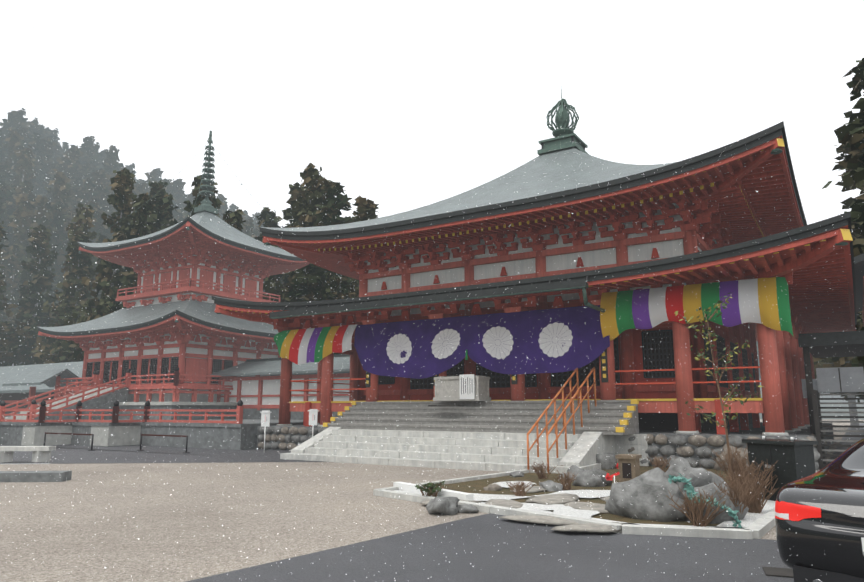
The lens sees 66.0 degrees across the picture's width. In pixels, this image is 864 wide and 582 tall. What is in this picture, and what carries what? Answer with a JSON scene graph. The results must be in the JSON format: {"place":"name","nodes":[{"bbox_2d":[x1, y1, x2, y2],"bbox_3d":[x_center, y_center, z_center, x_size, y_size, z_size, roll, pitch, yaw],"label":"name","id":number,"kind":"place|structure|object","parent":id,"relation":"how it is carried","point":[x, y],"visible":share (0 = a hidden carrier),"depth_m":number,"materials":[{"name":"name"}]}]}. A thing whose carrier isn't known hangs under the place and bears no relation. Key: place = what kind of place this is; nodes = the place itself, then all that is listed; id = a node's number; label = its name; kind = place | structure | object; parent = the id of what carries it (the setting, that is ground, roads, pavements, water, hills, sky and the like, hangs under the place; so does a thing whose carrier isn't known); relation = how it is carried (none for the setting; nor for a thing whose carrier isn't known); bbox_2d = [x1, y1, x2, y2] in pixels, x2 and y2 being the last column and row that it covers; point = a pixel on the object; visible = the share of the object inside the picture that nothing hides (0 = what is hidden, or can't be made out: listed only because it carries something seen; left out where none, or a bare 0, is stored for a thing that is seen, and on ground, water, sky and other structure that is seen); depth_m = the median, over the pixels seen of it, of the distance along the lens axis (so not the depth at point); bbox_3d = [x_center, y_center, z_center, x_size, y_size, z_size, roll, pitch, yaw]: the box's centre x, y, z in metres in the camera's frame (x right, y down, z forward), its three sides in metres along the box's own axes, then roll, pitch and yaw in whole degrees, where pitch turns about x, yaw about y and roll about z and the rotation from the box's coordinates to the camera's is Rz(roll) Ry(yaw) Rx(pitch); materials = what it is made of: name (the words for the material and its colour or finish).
{"place":"outdoors","nodes":[
{"label":"outdoors","id":0,"kind":"place"},
{"bbox_2d":[0,419,863,581],"bbox_3d":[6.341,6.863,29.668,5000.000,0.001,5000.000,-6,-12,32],"label":"ground","id":1,"kind":"structure","parent":0,"point":[166,520],"depth_m":10.13,"materials":[{"name":"gravel"}]},
{"bbox_2d":[0,221,32,366],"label":"cedar tree","id":2,"kind":"object","parent":1,"relation":"on","point":[7,341],"visible":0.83,"depth_m":82.90,"materials":[{"name":"green plant"}]},
{"bbox_2d":[2,253,45,364],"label":"cedar tree","id":3,"kind":"object","parent":1,"relation":"on","point":[25,274],"visible":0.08,"depth_m":109.19,"materials":[{"name":"green plant"}]},
{"bbox_2d":[33,230,96,363],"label":"cedar tree","id":4,"kind":"object","parent":1,"relation":"on","point":[80,267],"visible":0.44,"depth_m":76.69,"materials":[{"name":"green plant"}]},
{"bbox_2d":[61,167,138,360],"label":"cedar tree","id":5,"kind":"object","parent":1,"relation":"on","point":[108,283],"visible":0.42,"depth_m":66.22,"materials":[{"name":"green plant"}]},
{"bbox_2d":[81,192,156,348],"bbox_3d":[-29.221,1.932,64.955,7.663,23.631,11.960,3,-10,-20],"label":"cedar tree","id":6,"kind":"object","parent":1,"relation":"on","point":[138,226],"visible":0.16,"depth_m":65.00,"materials":[{"name":"green plant"}]},
{"bbox_2d":[0,399,302,449],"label":"pagoda terrace","id":7,"kind":"structure","parent":1,"relation":"on","point":[241,434],"depth_m":28.73,"materials":[{"name":"stone"}]},
{"bbox_2d":[0,131,309,419],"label":"pagoda","id":8,"kind":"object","parent":7,"relation":"on","point":[152,360],"visible":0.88,"depth_m":40.42,"materials":[{"name":"wood"}]},
{"bbox_2d":[147,180,172,234],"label":"cedar tree","id":9,"kind":"object","parent":1,"relation":"on","point":[156,188],"visible":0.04,"depth_m":79.19,"materials":[{"name":"green plant"}]},
{"bbox_2d":[151,193,178,233],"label":"cedar tree","id":10,"kind":"object","parent":1,"relation":"on","point":[162,208],"visible":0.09,"depth_m":70.78,"materials":[{"name":"green plant"}]},
{"bbox_2d":[183,175,223,216],"bbox_3d":[-22.983,0.801,63.401,9.079,25.215,9.042,-4,-13,28],"label":"cedar tree","id":11,"kind":"object","parent":1,"relation":"on","point":[216,202],"visible":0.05,"depth_m":65.00,"materials":[{"name":"green plant"}]},
{"bbox_2d":[221,209,245,231],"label":"cedar tree","id":12,"kind":"object","parent":1,"relation":"on","point":[235,218],"visible":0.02,"depth_m":63.41,"materials":[{"name":"green plant"}]},
{"bbox_2d":[254,207,286,289],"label":"cedar tree","id":13,"kind":"object","parent":1,"relation":"on","point":[266,214],"visible":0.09,"depth_m":75.19,"materials":[{"name":"green plant"}]},
{"bbox_2d":[259,236,285,301],"bbox_3d":[-15.979,3.785,62.322,9.036,18.782,9.207,9,-11,-33],"label":"cedar tree","id":14,"kind":"object","parent":1,"relation":"on","point":[271,281],"visible":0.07,"depth_m":61.73,"materials":[{"name":"green plant"}]},
{"bbox_2d":[210,354,349,419],"bbox_3d":[-6.415,6.002,38.025,12.400,4.600,5.800,-6,-12,32],"label":"corridor","id":15,"kind":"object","parent":1,"relation":"on","point":[258,399],"visible":0.3,"depth_m":37.40,"materials":[{"name":"paint"}]},
{"bbox_2d":[275,182,312,301],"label":"cedar tree","id":16,"kind":"object","parent":1,"relation":"on","point":[294,192],"visible":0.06,"depth_m":68.09,"materials":[{"name":"green plant"}]},
{"bbox_2d":[281,162,327,301],"bbox_3d":[-11.367,0.363,62.194,7.907,25.711,8.595,-7,-11,39],"label":"cedar tree","id":17,"kind":"object","parent":1,"relation":"on","point":[305,203],"visible":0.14,"depth_m":63.21,"materials":[{"name":"green plant"}]},
{"bbox_2d":[285,263,338,354],"bbox_3d":[-11.981,3.414,58.838,9.784,18.367,7.962,-7,-12,32],"label":"cedar tree","id":18,"kind":"object","parent":1,"relation":"on","point":[303,287],"visible":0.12,"depth_m":59.05,"materials":[{"name":"green plant"}]},
{"bbox_2d":[286,177,356,354],"bbox_3d":[-10.129,0.928,60.919,11.878,24.147,7.835,1,-10,2],"label":"cedar tree","id":19,"kind":"object","parent":1,"relation":"on","point":[330,208],"visible":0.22,"depth_m":62.41,"materials":[{"name":"green plant"}]},
{"bbox_2d":[320,223,358,354],"bbox_3d":[-7.837,3.237,58.771,7.557,18.720,8.455,0,-9,10],"label":"cedar tree","id":20,"kind":"object","parent":1,"relation":"on","point":[339,283],"visible":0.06,"depth_m":58.56,"materials":[{"name":"green plant"}]},
{"bbox_2d":[334,196,378,354],"bbox_3d":[-6.334,1.832,59.915,10.914,21.925,8.197,9,-14,-35],"label":"cedar tree","id":21,"kind":"object","parent":1,"relation":"on","point":[367,207],"visible":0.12,"depth_m":61.69,"materials":[{"name":"green plant"}]},
{"bbox_2d":[0,253,863,469],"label":"background buildings","id":22,"kind":"structure","parent":1,"relation":"on","point":[38,379],"depth_m":19.18,"materials":[{"name":"grey"}]},
{"bbox_2d":[0,423,863,581],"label":"asphalt drive","id":23,"kind":"structure","parent":1,"relation":"on","point":[484,538],"depth_m":7.36,"materials":[{"name":"asphalt"}]},
{"bbox_2d":[0,446,71,481],"bbox_3d":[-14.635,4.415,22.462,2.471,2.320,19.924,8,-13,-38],"label":"benches","id":24,"kind":"object","parent":23,"relation":"on","point":[42,453],"visible":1,"depth_m":15.05,"materials":[{"name":"stone"}]},
{"bbox_2d":[43,432,189,452],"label":"road barriers","id":25,"kind":"object","parent":23,"relation":"on","point":[92,449],"visible":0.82,"depth_m":25.59,"materials":[{"name":"metal"}]},
{"bbox_2d":[260,409,318,452],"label":"notice posts","id":26,"kind":"object","parent":23,"relation":"on","point":[265,416],"visible":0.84,"depth_m":24.33,"materials":[{"name":"white"}]},
{"bbox_2d":[775,438,863,581],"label":"parked car","id":27,"kind":"object","parent":23,"relation":"on","point":[822,537],"visible":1,"depth_m":5.10,"materials":[{"name":"black paint"}]},
{"bbox_2d":[280,367,638,473],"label":"hall steps","id":28,"kind":"structure","parent":1,"relation":"on","point":[370,425],"depth_m":19.68,"materials":[{"name":"stone"}]},
{"bbox_2d":[428,374,490,406],"bbox_3d":[0.802,3.293,21.988,1.750,1.035,1.600,-6,-12,32],"label":"offertory box","id":29,"kind":"object","parent":28,"relation":"on","point":[452,388],"visible":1,"depth_m":21.91,"materials":[{"name":"white wood"}]},
{"bbox_2d":[212,89,856,467],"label":"temple building","id":30,"kind":"structure","parent":1,"relation":"on","point":[785,239],"depth_m":22.65,"materials":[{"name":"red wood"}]},
{"bbox_2d":[274,277,792,386],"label":"curtains","id":31,"kind":"object","parent":30,"relation":"attached to","point":[479,340],"visible":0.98,"depth_m":21.33,"materials":[{"name":"purple fabric"}]},
{"bbox_2d":[373,444,816,539],"bbox_3d":[3.749,3.623,13.859,6.884,0.893,11.208,-6,-12,32],"label":"rock garden","id":32,"kind":"object","parent":1,"relation":"on","point":[565,511],"visible":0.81,"depth_m":9.95,"materials":[{"name":"stone"}]},
{"bbox_2d":[415,293,777,526],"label":"garden shrubs","id":33,"kind":"object","parent":1,"relation":"on","point":[751,501],"visible":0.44,"depth_m":11.64,"materials":[{"name":"brown plant"}]},
{"bbox_2d":[742,436,818,500],"bbox_3d":[6.079,3.103,11.569,0.620,1.120,1.024,5,-11,-26],"label":"basin","id":34,"kind":"object","parent":1,"relation":"on","point":[795,459],"visible":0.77,"depth_m":11.32,"materials":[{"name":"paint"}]},
{"bbox_2d":[813,110,863,367],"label":"cedar tree","id":35,"kind":"object","parent":1,"relation":"on","point":[842,361],"visible":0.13,"depth_m":47.72,"materials":[{"name":"green plant"}]},
{"bbox_2d":[813,359,863,428],"bbox_3d":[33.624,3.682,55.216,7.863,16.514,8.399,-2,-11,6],"label":"staircase railing","id":36,"kind":"object","parent":1,"relation":"on","point":[817,364],"visible":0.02,"depth_m":53.47,"materials":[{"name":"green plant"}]},
{"bbox_2d":[822,58,863,364],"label":"cedar tree","id":37,"kind":"object","parent":1,"relation":"on","point":[855,165],"visible":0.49,"depth_m":41.36,"materials":[{"name":"green plant"}]},
{"bbox_2d":[848,319,863,395],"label":"cedar tree","id":38,"kind":"object","parent":1,"relation":"on","point":[850,358],"visible":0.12,"depth_m":41.07,"materials":[{"name":"green plant"}]},
{"bbox_2d":[855,129,863,360],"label":"cedar tree","id":39,"kind":"object","parent":1,"relation":"on","point":[860,147],"visible":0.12,"depth_m":37.54,"materials":[{"name":"green plant"}]},
{"bbox_2d":[0,0,863,581],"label":"snow flakes","id":40,"kind":"object","parent":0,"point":[376,284],"visible":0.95,"depth_m":4.64,"materials":[{"name":"snow"}]},
{"bbox_2d":[0,0,863,231],"label":"sky","id":41,"kind":"structure","parent":0,"point":[381,174],"materials":[{"name":"white"}]},
{"bbox_2d":[257,426,826,469],"bbox_3d":[3.115,5.468,24.365,19.578,0.943,7.105,-6,-12,32],"label":"stone foundation","id":42,"kind":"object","parent":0,"point":[642,445],"depth_m":18.44,"materials":[{"name":"stone"}]},
{"bbox_2d":[759,385,863,419],"bbox_3d":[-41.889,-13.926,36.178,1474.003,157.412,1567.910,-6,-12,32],"label":"stone steps","id":43,"kind":"structure","parent":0,"point":[836,405],"depth_m":131.07,"materials":[{"name":"stone"}]},
{"bbox_2d":[0,197,6,249],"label":"cedar tree","id":44,"kind":"object","parent":43,"relation":"on","point":[1,212],"visible":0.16,"depth_m":130.85,"materials":[{"name":"green plant"}]},
{"bbox_2d":[0,247,10,320],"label":"cedar tree","id":45,"kind":"object","parent":43,"relation":"on","point":[5,262],"visible":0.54,"depth_m":123.84,"materials":[{"name":"green plant"}]},
{"bbox_2d":[0,201,10,247],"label":"cedar tree","id":46,"kind":"object","parent":43,"relation":"on","point":[6,221],"visible":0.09,"depth_m":142.95,"materials":[{"name":"green plant"}]},
{"bbox_2d":[0,112,14,136],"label":"cedar tree","id":47,"kind":"object","parent":43,"relation":"on","point":[6,128],"visible":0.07,"depth_m":225.14,"materials":[{"name":"green plant"}]},
{"bbox_2d":[0,244,27,332],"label":"cedar tree","id":48,"kind":"object","parent":43,"relation":"on","point":[15,261],"visible":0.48,"depth_m":123.96,"materials":[{"name":"green plant"}]},
{"bbox_2d":[6,119,25,158],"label":"cedar tree","id":49,"kind":"object","parent":43,"relation":"on","point":[17,124],"visible":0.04,"depth_m":220.03,"materials":[{"name":"green plant"}]},
{"bbox_2d":[7,108,27,147],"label":"cedar tree","id":50,"kind":"object","parent":43,"relation":"on","point":[19,114],"visible":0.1,"depth_m":225.84,"materials":[{"name":"green plant"}]},
{"bbox_2d":[7,127,31,153],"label":"cedar tree","id":51,"kind":"object","parent":43,"relation":"on","point":[22,132],"visible":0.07,"depth_m":199.40,"materials":[{"name":"green plant"}]},
{"bbox_2d":[8,182,34,239],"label":"cedar tree","id":52,"kind":"object","parent":43,"relation":"on","point":[19,189],"visible":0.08,"depth_m":147.24,"materials":[{"name":"green plant"}]},
{"bbox_2d":[8,194,35,309],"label":"cedar tree","id":53,"kind":"object","parent":43,"relation":"on","point":[23,213],"visible":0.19,"depth_m":129.50,"materials":[{"name":"green plant"}]},
{"bbox_2d":[6,180,38,245],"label":"cedar tree","id":54,"kind":"object","parent":43,"relation":"on","point":[24,193],"visible":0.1,"depth_m":148.03,"materials":[{"name":"green plant"}]},
{"bbox_2d":[0,224,58,365],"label":"cedar tree","id":55,"kind":"object","parent":43,"relation":"on","point":[30,312],"visible":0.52,"depth_m":89.32,"materials":[{"name":"green plant"}]},
{"bbox_2d":[28,166,37,194],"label":"cedar tree","id":56,"kind":"object","parent":43,"relation":"on","point":[34,179],"visible":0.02,"depth_m":185.34,"materials":[{"name":"green plant"}]},
{"bbox_2d":[27,117,39,128],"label":"cedar tree","id":57,"kind":"object","parent":43,"relation":"on","point":[34,123],"visible":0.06,"depth_m":248.74,"materials":[{"name":"green plant"}]},
{"bbox_2d":[17,195,58,326],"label":"cedar tree","id":58,"kind":"object","parent":43,"relation":"on","point":[43,215],"visible":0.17,"depth_m":130.55,"materials":[{"name":"green plant"}]},
{"bbox_2d":[25,226,51,326],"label":"cedar tree","id":59,"kind":"object","parent":43,"relation":"on","point":[29,243],"visible":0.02,"depth_m":129.45,"materials":[{"name":"green plant"}]},
{"bbox_2d":[32,128,46,138],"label":"cedar tree","id":60,"kind":"object","parent":43,"relation":"on","point":[40,131],"visible":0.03,"depth_m":243.12,"materials":[{"name":"green plant"}]},
{"bbox_2d":[39,162,61,196],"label":"cedar tree","id":61,"kind":"object","parent":43,"relation":"on","point":[50,172],"visible":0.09,"depth_m":194.42,"materials":[{"name":"green plant"}]},
{"bbox_2d":[47,128,61,146],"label":"cedar tree","id":62,"kind":"object","parent":43,"relation":"on","point":[54,132],"visible":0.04,"depth_m":266.58,"materials":[{"name":"green plant"}]},
{"bbox_2d":[49,232,65,304],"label":"cedar tree","id":63,"kind":"object","parent":43,"relation":"on","point":[60,259],"visible":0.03,"depth_m":131.70,"materials":[{"name":"green plant"}]},
{"bbox_2d":[52,141,63,162],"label":"cedar tree","id":64,"kind":"object","parent":43,"relation":"on","point":[56,148],"visible":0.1,"depth_m":230.80,"materials":[{"name":"green plant"}]},
{"bbox_2d":[50,166,65,179],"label":"cedar tree","id":65,"kind":"object","parent":43,"relation":"on","point":[58,169],"visible":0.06,"depth_m":192.35,"materials":[{"name":"green plant"}]},
{"bbox_2d":[45,169,71,213],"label":"cedar tree","id":66,"kind":"object","parent":43,"relation":"on","point":[61,195],"visible":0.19,"depth_m":147.68,"materials":[{"name":"green plant"}]},
{"bbox_2d":[49,205,69,304],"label":"cedar tree","id":67,"kind":"object","parent":43,"relation":"on","point":[59,216],"visible":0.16,"depth_m":133.71,"materials":[{"name":"green plant"}]},
{"bbox_2d":[60,142,68,153],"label":"cedar tree","id":68,"kind":"object","parent":43,"relation":"on","point":[65,145],"visible":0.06,"depth_m":265.72,"materials":[{"name":"green plant"}]},
{"bbox_2d":[60,240,68,255],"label":"cedar tree","id":69,"kind":"object","parent":43,"relation":"on","point":[66,245],"visible":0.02,"depth_m":138.22,"materials":[{"name":"green plant"}]},
{"bbox_2d":[31,203,98,364],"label":"cedar tree","id":70,"kind":"object","parent":43,"relation":"on","point":[82,219],"visible":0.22,"depth_m":82.69,"materials":[{"name":"green plant"}]},
{"bbox_2d":[56,154,76,183],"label":"cedar tree","id":71,"kind":"object","parent":43,"relation":"on","point":[69,168],"visible":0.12,"depth_m":193.47,"materials":[{"name":"green plant"}]},
{"bbox_2d":[63,209,78,241],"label":"cedar tree","id":72,"kind":"object","parent":43,"relation":"on","point":[72,213],"visible":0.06,"depth_m":140.54,"materials":[{"name":"green plant"}]},
{"bbox_2d":[65,146,83,179],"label":"cedar tree","id":73,"kind":"object","parent":43,"relation":"on","point":[75,153],"visible":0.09,"depth_m":198.97,"materials":[{"name":"green plant"}]},
{"bbox_2d":[68,201,81,211],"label":"cedar tree","id":74,"kind":"object","parent":43,"relation":"on","point":[72,207],"depth_m":161.57,"materials":[{"name":"green plant"}]},
{"bbox_2d":[77,177,95,203],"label":"cedar tree","id":75,"kind":"object","parent":43,"relation":"on","point":[86,196],"visible":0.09,"depth_m":166.91,"materials":[{"name":"green plant"}]},
{"bbox_2d":[76,198,97,241],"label":"cedar tree","id":76,"kind":"object","parent":43,"relation":"on","point":[93,204],"visible":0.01,"depth_m":146.18,"materials":[{"name":"green plant"}]},
{"bbox_2d":[79,135,97,163],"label":"cedar tree","id":77,"kind":"object","parent":43,"relation":"on","point":[89,143],"visible":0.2,"depth_m":231.29,"materials":[{"name":"green plant"}]},
{"bbox_2d":[79,147,98,169],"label":"cedar tree","id":78,"kind":"object","parent":43,"relation":"on","point":[89,156],"visible":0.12,"depth_m":226.08,"materials":[{"name":"green plant"}]},
{"bbox_2d":[91,142,103,165],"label":"cedar tree","id":79,"kind":"object","parent":43,"relation":"on","point":[97,154],"visible":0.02,"depth_m":238.39,"materials":[{"name":"green plant"}]},
{"bbox_2d":[88,233,108,303],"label":"cedar tree","id":80,"kind":"object","parent":43,"relation":"on","point":[100,238],"visible":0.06,"depth_m":106.01,"materials":[{"name":"green plant"}]},
{"bbox_2d":[87,208,114,290],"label":"cedar tree","id":81,"kind":"object","parent":43,"relation":"on","point":[99,227],"visible":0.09,"depth_m":139.92,"materials":[{"name":"green plant"}]},
{"bbox_2d":[91,184,112,213],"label":"cedar tree","id":82,"kind":"object","parent":43,"relation":"on","point":[99,193],"visible":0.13,"depth_m":166.59,"materials":[{"name":"green plant"}]},
{"bbox_2d":[97,149,108,169],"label":"cedar tree","id":83,"kind":"object","parent":43,"relation":"on","point":[101,158],"visible":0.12,"depth_m":257.48,"materials":[{"name":"green plant"}]},
{"bbox_2d":[99,192,115,216],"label":"cedar tree","id":84,"kind":"object","parent":43,"relation":"on","point":[111,210],"visible":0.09,"depth_m":168.38,"materials":[{"name":"green plant"}]},
{"bbox_2d":[104,165,117,174],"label":"cedar tree","id":85,"kind":"object","parent":43,"relation":"on","point":[109,169],"visible":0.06,"depth_m":204.56,"materials":[{"name":"green plant"}]},
{"bbox_2d":[106,173,115,211],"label":"cedar tree","id":86,"kind":"object","parent":43,"relation":"on","point":[112,175],"visible":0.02,"depth_m":190.66,"materials":[{"name":"green plant"}]},
{"bbox_2d":[99,149,123,183],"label":"cedar tree","id":87,"kind":"object","parent":43,"relation":"on","point":[110,161],"visible":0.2,"depth_m":205.99,"materials":[{"name":"green plant"}]},
{"bbox_2d":[104,145,119,170],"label":"cedar tree","id":88,"kind":"object","parent":43,"relation":"on","point":[111,147],"visible":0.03,"depth_m":226.58,"materials":[{"name":"green plant"}]},
{"bbox_2d":[125,163,136,180],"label":"cedar tree","id":89,"kind":"object","parent":43,"relation":"on","point":[130,166],"visible":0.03,"depth_m":289.01,"materials":[{"name":"green plant"}]},
{"bbox_2d":[132,187,141,202],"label":"cedar tree","id":90,"kind":"object","parent":43,"relation":"on","point":[136,191],"visible":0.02,"depth_m":174.34,"materials":[{"name":"green plant"}]},
{"bbox_2d":[134,183,146,193],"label":"cedar tree","id":91,"kind":"object","parent":43,"relation":"on","point":[140,188],"visible":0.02,"depth_m":184.04,"materials":[{"name":"green plant"}]},
{"bbox_2d":[145,169,157,182],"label":"cedar tree","id":92,"kind":"object","parent":43,"relation":"on","point":[151,177],"visible":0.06,"depth_m":231.44,"materials":[{"name":"green plant"}]},
{"bbox_2d":[152,168,163,182],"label":"cedar tree","id":93,"kind":"object","parent":43,"relation":"on","point":[159,173],"visible":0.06,"depth_m":272.59,"materials":[{"name":"green plant"}]},
{"bbox_2d":[162,178,173,196],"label":"cedar tree","id":94,"kind":"object","parent":43,"relation":"on","point":[168,190],"visible":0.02,"depth_m":218.13,"materials":[{"name":"green plant"}]},
{"bbox_2d":[168,179,175,193],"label":"cedar tree","id":95,"kind":"object","parent":43,"relation":"on","point":[170,184],"visible":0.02,"depth_m":223.97,"materials":[{"name":"green plant"}]},
{"bbox_2d":[172,208,183,221],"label":"cedar tree","id":96,"kind":"object","parent":43,"relation":"on","point":[178,215],"visible":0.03,"depth_m":177.91,"materials":[{"name":"green plant"}]},
{"bbox_2d":[171,179,185,209],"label":"cedar tree","id":97,"kind":"object","parent":43,"relation":"on","point":[180,184],"visible":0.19,"depth_m":229.45,"materials":[{"name":"green plant"}]},
{"bbox_2d":[178,212,190,220],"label":"cedar tree","id":98,"kind":"object","parent":43,"relation":"on","point":[185,215],"visible":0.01,"depth_m":168.10,"materials":[{"name":"green plant"}]},
{"bbox_2d":[216,193,227,219],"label":"cedar tree","id":99,"kind":"object","parent":43,"relation":"on","point":[222,199],"visible":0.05,"depth_m":220.09,"materials":[{"name":"green plant"}]},
{"bbox_2d":[228,203,238,212],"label":"cedar tree","id":100,"kind":"object","parent":43,"relation":"on","point":[232,207],"visible":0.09,"depth_m":283.15,"materials":[{"name":"green plant"}]},
{"bbox_2d":[242,218,254,237],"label":"cedar tree","id":101,"kind":"object","parent":43,"relation":"on","point":[248,226],"visible":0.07,"depth_m":148.58,"materials":[{"name":"green plant"}]},
{"bbox_2d":[250,226,260,236],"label":"cedar tree","id":102,"kind":"object","parent":43,"relation":"on","point":[256,232],"visible":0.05,"depth_m":169.81,"materials":[{"name":"green plant"}]},
{"bbox_2d":[756,341,759,365],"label":"cedar tree","id":103,"kind":"object","parent":43,"relation":"on","point":[757,353],"visible":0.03,"depth_m":203.43,"materials":[{"name":"green plant"}]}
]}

